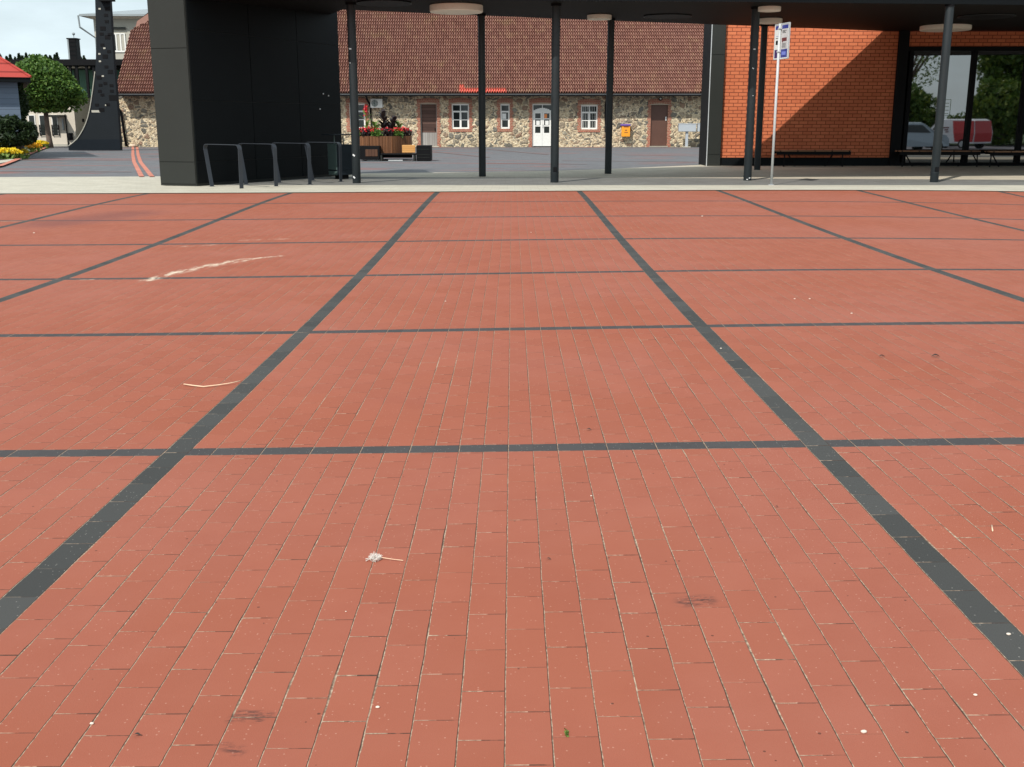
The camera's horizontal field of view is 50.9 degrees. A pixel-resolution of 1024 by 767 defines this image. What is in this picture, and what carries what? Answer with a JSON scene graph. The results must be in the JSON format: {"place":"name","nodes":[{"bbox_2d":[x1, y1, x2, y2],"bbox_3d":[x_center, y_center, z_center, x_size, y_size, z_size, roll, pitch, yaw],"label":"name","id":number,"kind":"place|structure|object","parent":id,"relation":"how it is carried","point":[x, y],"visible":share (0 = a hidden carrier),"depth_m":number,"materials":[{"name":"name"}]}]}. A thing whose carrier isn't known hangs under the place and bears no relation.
{"place":"outdoors","nodes":[
{"label":"outdoors","id":0,"kind":"place"},
{"bbox_2d":[0,0,147,58],"label":"sky","id":1,"kind":"structure","parent":0,"point":[42,27],"materials":[{"name":"white"}]},
{"bbox_2d":[0,176,160,184],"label":"kerb paving","id":2,"kind":"structure","parent":0,"point":[140,180],"depth_m":23.87,"materials":[{"name":"concrete"}]},
{"bbox_2d":[77,9,147,58],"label":"beige building","id":3,"kind":"structure","parent":0,"point":[124,23],"depth_m":78.38,"materials":[{"name":"beige paint"}]},
{"bbox_2d":[114,33,125,51],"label":"window","id":4,"kind":"structure","parent":3,"relation":"in","point":[120,41],"depth_m":78.61,"materials":[{"name":"white glass"}]},
{"bbox_2d":[0,146,698,176],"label":"courtyard","id":5,"kind":"structure","parent":0,"point":[117,163],"depth_m":35.88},
{"bbox_2d":[0,56,31,155],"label":"garden house","id":6,"kind":"structure","parent":5,"relation":"on","point":[11,75],"depth_m":38.28,"materials":[{"name":"blue metal"}]},
{"bbox_2d":[11,59,122,145],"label":"cream building","id":7,"kind":"structure","parent":5,"relation":"on","point":[66,128],"depth_m":58.87,"materials":[{"name":"cream plaster"},{"name":"dark metal"},{"name":"glass"}]},
{"bbox_2d":[28,115,36,129],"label":"window","id":8,"kind":"structure","parent":7,"relation":"in","point":[31,118],"depth_m":58.54,"materials":[{"name":"white glass"}]},
{"bbox_2d":[38,115,45,135],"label":"window","id":9,"kind":"structure","parent":7,"relation":"in","point":[41,117],"depth_m":58.62,"materials":[{"name":"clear glass"}]},
{"bbox_2d":[51,117,59,135],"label":"window","id":10,"kind":"structure","parent":7,"relation":"in","point":[55,127],"depth_m":58.62,"materials":[{"name":"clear glass"}]},
{"bbox_2d":[66,32,80,58],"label":"chimney stack","id":11,"kind":"object","parent":7,"relation":"on","point":[73,46],"visible":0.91,"depth_m":67.30,"materials":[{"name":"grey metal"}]},
{"bbox_2d":[29,171,109,171],"bbox_3d":[-11.745,-5.579,28.322,3.592,0.001,0.160,1,14,4],"label":"paving line","id":12,"kind":"object","parent":5,"relation":"on","point":[69,171],"visible":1,"depth_m":28.31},
{"bbox_2d":[68,0,122,149],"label":"steel sculpture","id":13,"kind":"object","parent":5,"relation":"on","point":[101,129],"visible":1,"depth_m":49.10,"materials":[{"name":"black black metal"},{"name":"black paint"}]},
{"bbox_2d":[131,147,143,176],"bbox_3d":[-14.458,-8.701,41.195,0.224,0.001,34.490,-5,14,-19],"label":"red paving stripe","id":14,"kind":"object","parent":5,"relation":"on","point":[138,170],"visible":1,"depth_m":32.99,"materials":[{"name":"red brick"}]},
{"bbox_2d":[136,147,153,176],"bbox_3d":[-14.238,-8.700,41.191,0.249,0.001,34.500,-5,14,-19],"label":"red paving stripe","id":15,"kind":"object","parent":5,"relation":"on","point":[147,170],"visible":1,"depth_m":32.99,"materials":[{"name":"red brick"}]},
{"bbox_2d":[359,136,431,160],"bbox_3d":[-4.053,-8.139,37.189,2.648,0.819,2.321,0,14,0],"label":"planter","id":16,"kind":"object","parent":5,"relation":"on","point":[378,147],"visible":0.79,"depth_m":36.43,"materials":[{"name":"wood"}]},
{"bbox_2d":[359,104,372,128],"bbox_3d":[-4.986,-9.088,37.155,0.550,1.065,0.436,11,18,39],"label":"canna plant","id":17,"kind":"object","parent":16,"relation":"on","point":[365,112],"visible":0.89,"depth_m":37.09,"materials":[{"name":"red plant"}]},
{"bbox_2d":[360,127,373,135],"bbox_3d":[-4.918,-8.573,36.692,0.526,0.354,0.556,0,14,0],"label":"begonia plant","id":18,"kind":"object","parent":16,"relation":"in","point":[365,131],"visible":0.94,"depth_m":36.55,"materials":[{"name":"red plant"}]},
{"bbox_2d":[369,121,380,128],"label":"canna plant","id":19,"kind":"object","parent":16,"relation":"on","point":[375,124],"visible":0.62,"depth_m":36.99,"materials":[{"name":"green plant"}]},
{"bbox_2d":[370,127,382,135],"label":"begonia plant","id":20,"kind":"object","parent":16,"relation":"in","point":[377,131],"visible":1,"depth_m":36.43,"materials":[{"name":"green plant"}]},
{"bbox_2d":[377,109,389,128],"bbox_3d":[-4.454,-9.021,37.195,0.550,0.916,0.607,0,14,0],"label":"canna plant","id":21,"kind":"object","parent":16,"relation":"on","point":[382,114],"visible":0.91,"depth_m":37.13,"materials":[{"name":"brown plant"}]},
{"bbox_2d":[381,127,393,135],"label":"begonia plant","id":22,"kind":"object","parent":16,"relation":"in","point":[388,131],"visible":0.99,"depth_m":36.45,"materials":[{"name":"red plant"}]},
{"bbox_2d":[384,115,396,128],"bbox_3d":[-4.180,-8.881,37.105,0.574,0.700,0.568,0,14,0],"label":"canna plant","id":23,"kind":"object","parent":16,"relation":"on","point":[392,124],"visible":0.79,"depth_m":37.01,"materials":[{"name":"brown plant"}]},
{"bbox_2d":[392,126,404,137],"bbox_3d":[-3.932,-8.583,36.745,0.565,0.409,0.537,0,14,0],"label":"begonia plant","id":24,"kind":"object","parent":16,"relation":"in","point":[398,132],"visible":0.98,"depth_m":36.63,"materials":[{"name":"red plant"}]},
{"bbox_2d":[394,120,404,129],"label":"canna plant","id":25,"kind":"object","parent":16,"relation":"on","point":[398,123],"visible":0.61,"depth_m":37.24,"materials":[{"name":"green plant"}]},
{"bbox_2d":[400,126,411,135],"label":"begonia plant","id":26,"kind":"object","parent":16,"relation":"in","point":[408,131],"visible":0.72,"depth_m":36.99,"materials":[{"name":"red plant"}]},
{"bbox_2d":[117,10,703,146],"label":"stone building","id":27,"kind":"structure","parent":5,"relation":"on","point":[417,73],"depth_m":56.79,"materials":[{"name":"rubble fieldstone"},{"name":"clay tile"},{"name":"white paint"}]},
{"bbox_2d":[349,104,365,128],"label":"window","id":28,"kind":"structure","parent":27,"relation":"in","point":[361,121],"depth_m":56.78,"materials":[{"name":"white paint"}]},
{"bbox_2d":[370,99,383,108],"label":"air conditioner","id":29,"kind":"object","parent":27,"relation":"attached to","point":[376,103],"visible":1,"depth_m":56.20,"materials":[{"name":"grey paint"}]},
{"bbox_2d":[420,104,436,145],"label":"door","id":30,"kind":"structure","parent":27,"relation":"in","point":[428,113],"depth_m":56.94,"materials":[{"name":"brown paint"}]},
{"bbox_2d":[452,104,468,128],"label":"window","id":31,"kind":"structure","parent":27,"relation":"in","point":[460,112],"depth_m":56.77,"materials":[{"name":"white paint"}]},
{"bbox_2d":[500,104,509,128],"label":"window","id":32,"kind":"structure","parent":27,"relation":"in","point":[504,108],"depth_m":56.76,"materials":[{"name":"white paint"}]},
{"bbox_2d":[532,104,550,145],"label":"door","id":33,"kind":"structure","parent":27,"relation":"in","point":[541,132],"depth_m":56.87,"materials":[{"name":"white paint"}]},
{"bbox_2d":[581,105,597,128],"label":"window","id":34,"kind":"structure","parent":27,"relation":"in","point":[589,113],"depth_m":56.77,"materials":[{"name":"white paint"}]},
{"bbox_2d":[620,124,630,136],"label":"post box","id":35,"kind":"object","parent":27,"relation":"attached to","point":[625,130],"visible":1,"depth_m":56.53,"materials":[{"name":"orange paint"}]},
{"bbox_2d":[650,105,667,145],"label":"door","id":36,"kind":"structure","parent":27,"relation":"in","point":[659,113],"depth_m":56.88,"materials":[{"name":"brown wood"}]},
{"bbox_2d":[678,123,696,146],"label":"information board","id":37,"kind":"object","parent":5,"relation":"on","point":[686,128],"visible":1,"depth_m":55.92,"materials":[{"name":"metal"}]},
{"bbox_2d":[0,190,1023,766],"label":"plaza paving","id":38,"kind":"structure","parent":0,"point":[764,536],"depth_m":3.93,"materials":[{"name":"red brick"}]},
{"bbox_2d":[183,381,238,386],"bbox_3d":[-1.537,0.004,5.496,0.286,0.016,0.070,-2,14,-6],"label":"straw stalk","id":39,"kind":"object","parent":38,"relation":"on","point":[209,385],"visible":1,"depth_m":5.49,"materials":[{"name":"beige plant"}]},
{"bbox_2d":[366,552,402,561],"bbox_3d":[-0.382,0.519,3.186,0.109,0.015,0.056,7,16,28],"label":"dandelion seed head","id":40,"kind":"object","parent":38,"relation":"on","point":[378,556],"visible":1,"depth_m":3.20,"materials":[{"name":"plant"}]},
{"bbox_2d":[0,185,1023,192],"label":"kerb paving","id":41,"kind":"structure","parent":0,"point":[182,189],"depth_m":20.80,"materials":[{"name":"concrete"}]},
{"bbox_2d":[203,144,243,188],"bbox_3d":[-5.671,-4.279,21.193,1.335,0.844,0.153,13,19,43],"label":"bike stand","id":42,"kind":"object","parent":41,"relation":"on","point":[240,164],"visible":0.93,"depth_m":20.98,"materials":[{"name":"metal"}]},
{"bbox_2d":[238,143,277,185],"bbox_3d":[-5.180,-4.473,21.995,1.321,0.844,0.152,12,18,42],"label":"bike stand","id":43,"kind":"object","parent":41,"relation":"on","point":[275,167],"visible":0.9,"depth_m":21.66,"materials":[{"name":"metal"}]},
{"bbox_2d":[0,190,1023,193],"bbox_3d":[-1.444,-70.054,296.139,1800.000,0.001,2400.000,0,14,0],"label":"ground","id":44,"kind":"structure","parent":0,"point":[492,191],"depth_m":27.01,"materials":[{"name":"red brick pavers"},{"name":"grey concrete"}]},
{"bbox_2d":[215,177,1023,184],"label":"grey platform","id":45,"kind":"structure","parent":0,"point":[513,181],"depth_m":23.54,"materials":[{"name":"grey concrete"}]},
{"bbox_2d":[147,0,341,185],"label":"clad block","id":46,"kind":"structure","parent":45,"relation":"on","point":[223,72],"depth_m":22.58,"materials":[{"name":"metal"}]},
{"bbox_2d":[216,0,1023,30],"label":"canopy","id":47,"kind":"object","parent":46,"relation":"on","point":[892,15],"visible":0.87,"depth_m":24.05,"materials":[{"name":"metal"}]},
{"bbox_2d":[357,0,411,6],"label":"ceiling recess","id":48,"kind":"object","parent":47,"relation":"attached to","point":[386,3],"visible":1,"depth_m":21.91,"materials":[{"name":"black paint"}]},
{"bbox_2d":[430,3,482,14],"bbox_3d":[-1.171,-7.888,22.634,1.120,0.161,1.120,0,14,0],"label":"drum lamp","id":49,"kind":"object","parent":47,"relation":"attached to","point":[456,8],"visible":0.98,"depth_m":22.26,"materials":[{"name":"white plastic"}]},
{"bbox_2d":[587,14,611,20],"bbox_3d":[2.047,-8.592,25.220,0.572,0.118,0.572,0,14,0],"label":"drum lamp","id":50,"kind":"object","parent":47,"relation":"attached to","point":[597,17],"visible":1,"depth_m":25.01,"materials":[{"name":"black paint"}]},
{"bbox_2d":[644,13,691,18],"bbox_3d":[3.675,-8.679,25.415,1.140,0.049,1.140,0,14,0],"label":"ceiling recess","id":51,"kind":"object","parent":47,"relation":"attached to","point":[666,16],"visible":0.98,"depth_m":25.33,"materials":[{"name":"black paint"}]},
{"bbox_2d":[758,5,780,11],"bbox_3d":[5.492,-7.999,22.958,0.481,0.112,0.481,0,14,0],"label":"drum lamp","id":52,"kind":"object","parent":47,"relation":"attached to","point":[771,8],"visible":0.98,"depth_m":22.79,"materials":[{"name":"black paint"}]},
{"bbox_2d":[759,17,782,23],"bbox_3d":[6.319,-8.883,26.344,0.586,0.127,0.586,0,14,0],"label":"drum lamp","id":53,"kind":"object","parent":47,"relation":"attached to","point":[772,20],"visible":0.83,"depth_m":26.13,"materials":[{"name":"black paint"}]},
{"bbox_2d":[919,24,971,31],"bbox_3d":[11.612,-9.532,28.831,1.305,0.138,1.305,0,14,0],"label":"drum lamp","id":54,"kind":"object","parent":47,"relation":"attached to","point":[939,27],"visible":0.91,"depth_m":28.48,"materials":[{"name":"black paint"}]},
{"bbox_2d":[957,13,1015,19],"bbox_3d":[11.207,-8.679,25.415,1.286,0.049,1.287,0,14,0],"label":"ceiling recess","id":55,"kind":"object","parent":47,"relation":"attached to","point":[987,16],"visible":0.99,"depth_m":25.33,"materials":[{"name":"black paint"}]},
{"bbox_2d":[271,142,312,184],"bbox_3d":[-4.635,-4.641,22.689,1.293,0.844,0.152,12,18,40],"label":"bike stand","id":56,"kind":"object","parent":45,"relation":"on","point":[309,163],"visible":0.77,"depth_m":22.34,"materials":[{"name":"metal"}]},
{"bbox_2d":[305,142,343,181],"bbox_3d":[-4.112,-4.863,23.604,1.082,0.844,0.148,9,16,33],"label":"bike stand","id":57,"kind":"object","parent":45,"relation":"on","point":[340,161],"visible":0.8,"depth_m":23.38,"materials":[{"name":"metal"}]},
{"bbox_2d":[321,134,359,178],"bbox_3d":[-3.898,-5.175,24.566,0.640,1.005,0.620,-10,17,-37],"label":"litter bin","id":58,"kind":"object","parent":45,"relation":"on","point":[333,158],"visible":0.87,"depth_m":24.41,"materials":[{"name":"metal"}]},
{"bbox_2d":[327,143,336,169],"bbox_3d":[-4.078,-5.149,24.427,0.013,0.580,0.400,-10,17,-37],"label":"door","id":59,"kind":"structure","parent":58,"relation":"in","point":[332,151],"depth_m":24.41,"materials":[{"name":"grey paint"}]},
{"bbox_2d":[338,144,351,169],"bbox_3d":[-3.763,-5.132,24.398,0.380,0.560,0.012,-10,17,-37],"label":"door","id":60,"kind":"structure","parent":58,"relation":"in","point":[346,148],"depth_m":24.40,"materials":[{"name":"paint"}]},
{"bbox_2d":[345,2,360,182],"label":"canopy column","id":61,"kind":"structure","parent":45,"relation":"on","point":[353,88],"depth_m":22.41,"materials":[{"name":"metal"}]},
{"bbox_2d":[550,3,560,182],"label":"canopy column","id":62,"kind":"structure","parent":45,"relation":"on","point":[555,88],"depth_m":22.67,"materials":[{"name":"metal"}]},
{"bbox_2d":[743,7,759,180],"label":"canopy column","id":63,"kind":"structure","parent":45,"relation":"on","point":[752,76],"depth_m":23.49,"materials":[{"name":"metal"}]},
{"bbox_2d":[768,22,790,184],"bbox_3d":[5.349,-5.618,21.780,0.124,3.178,0.590,-3,14,-13],"label":"bus stop sign","id":64,"kind":"object","parent":45,"relation":"on","point":[781,40],"visible":0.95,"depth_m":21.59,"materials":[{"name":"metal"}]},
{"bbox_2d":[930,4,955,181],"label":"canopy column","id":65,"kind":"structure","parent":45,"relation":"on","point":[942,88],"depth_m":22.76,"materials":[{"name":"metal"}]},
{"bbox_2d":[322,164,1023,179],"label":"beige platform","id":66,"kind":"structure","parent":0,"point":[898,172],"depth_m":27.29,"materials":[{"name":"beige concrete"}]},
{"bbox_2d":[477,13,485,176],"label":"canopy column","id":67,"kind":"structure","parent":66,"relation":"on","point":[481,96],"depth_m":25.32,"materials":[{"name":"metal"}]},
{"bbox_2d":[605,18,615,173],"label":"canopy column","id":68,"kind":"structure","parent":66,"relation":"on","point":[609,95],"depth_m":26.68,"materials":[{"name":"metal"}]},
{"bbox_2d":[754,24,768,169],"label":"canopy column","id":69,"kind":"structure","parent":66,"relation":"on","point":[761,90],"depth_m":28.89,"materials":[{"name":"metal"}]},
{"bbox_2d":[774,150,850,166],"bbox_3d":[8.780,-6.588,31.543,2.170,0.485,0.419,0,14,0],"label":"bench","id":70,"kind":"object","parent":66,"relation":"on","point":[812,152],"visible":0.91,"depth_m":31.31,"materials":[{"name":"brown wood"}]},
{"bbox_2d":[699,24,1023,165],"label":"station building","id":71,"kind":"structure","parent":66,"relation":"on","point":[867,97],"depth_m":31.69,"materials":[{"name":"orange brick"}]},
{"bbox_2d":[905,51,972,162],"bbox_3d":[12.596,-8.163,31.825,1.727,3.193,0.030,0,14,0],"label":"window pane","id":72,"kind":"structure","parent":71,"relation":"in","point":[926,67],"depth_m":31.78,"materials":[{"name":"clear glass"}]},
{"bbox_2d":[967,51,1023,162],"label":"window pane","id":73,"kind":"structure","parent":71,"relation":"in","point":[999,74],"depth_m":31.79,"materials":[{"name":"clear glass"}]},
{"bbox_2d":[1020,129,1023,162],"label":"window pane","id":74,"kind":"structure","parent":71,"relation":"in","point":[1022,148],"depth_m":32.09,"materials":[{"name":"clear glass"}]},
{"bbox_2d":[895,150,980,166],"bbox_3d":[12.434,-6.574,31.495,2.353,0.480,0.419,0,14,0],"label":"bench","id":75,"kind":"object","parent":66,"relation":"on","point":[943,152],"visible":0.87,"depth_m":31.27,"materials":[{"name":"brown wood"}]},
{"bbox_2d":[984,151,1023,166],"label":"bench","id":76,"kind":"object","parent":66,"relation":"on","point":[1006,153],"visible":0.98,"depth_m":31.07,"materials":[{"name":"brown wood"}]},
{"label":"flower bed soil","id":77,"kind":"structure","parent":0,"visible":0},
{"bbox_2d":[0,147,17,158],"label":"flower clump","id":78,"kind":"object","parent":77,"relation":"on","point":[6,149],"visible":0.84,"depth_m":37.26,"materials":[{"name":"yellow plant"}]},
{"bbox_2d":[0,158,21,162],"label":"flower bed kerb","id":79,"kind":"structure","parent":77,"relation":"on","point":[3,161],"depth_m":35.77,"materials":[{"name":"concrete"}]},
{"bbox_2d":[1,147,24,158],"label":"flower clump","id":80,"kind":"object","parent":77,"relation":"on","point":[19,152],"visible":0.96,"depth_m":37.31,"materials":[{"name":"yellow plant"}]},
{"bbox_2d":[0,114,38,149],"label":"evergreen bush","id":81,"kind":"object","parent":77,"relation":"on","point":[26,133],"visible":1,"depth_m":37.76,"materials":[{"name":"green plant"}]},
{"bbox_2d":[0,147,44,165],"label":"flower bed edging","id":82,"kind":"object","parent":77,"relation":"on","point":[5,163],"visible":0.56,"depth_m":35.36,"materials":[{"name":"red brick"}]},
{"bbox_2d":[16,147,29,158],"bbox_3d":[-17.611,-8.217,38.399,0.780,0.458,0.786,0,14,0],"label":"flower clump","id":83,"kind":"object","parent":77,"relation":"on","point":[26,152],"visible":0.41,"depth_m":38.43,"materials":[{"name":"green plant"}]},
{"bbox_2d":[17,83,30,121],"bbox_3d":[-18.009,-9.784,39.346,0.689,3.004,1.042,0,14,0],"label":"climbing shrub","id":84,"kind":"object","parent":77,"relation":"on","point":[24,105],"visible":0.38,"depth_m":39.22,"materials":[{"name":"green plant"}]},
{"bbox_2d":[24,144,34,152],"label":"flower clump","id":85,"kind":"object","parent":77,"relation":"on","point":[30,147],"visible":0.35,"depth_m":45.11,"materials":[{"name":"green plant"}]},
{"bbox_2d":[30,144,40,152],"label":"flower clump","id":86,"kind":"object","parent":77,"relation":"on","point":[37,147],"visible":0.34,"depth_m":46.24,"materials":[{"name":"green plant"}]},
{"bbox_2d":[37,140,48,148],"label":"flower clump","id":87,"kind":"object","parent":77,"relation":"on","point":[43,143],"visible":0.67,"depth_m":53.39,"materials":[{"name":"yellow plant"}]},
{"bbox_2d":[15,54,88,147],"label":"round maple tree","id":88,"kind":"object","parent":77,"relation":"on","point":[53,86],"visible":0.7,"depth_m":53.96,"materials":[{"name":"green plant"}]}
]}

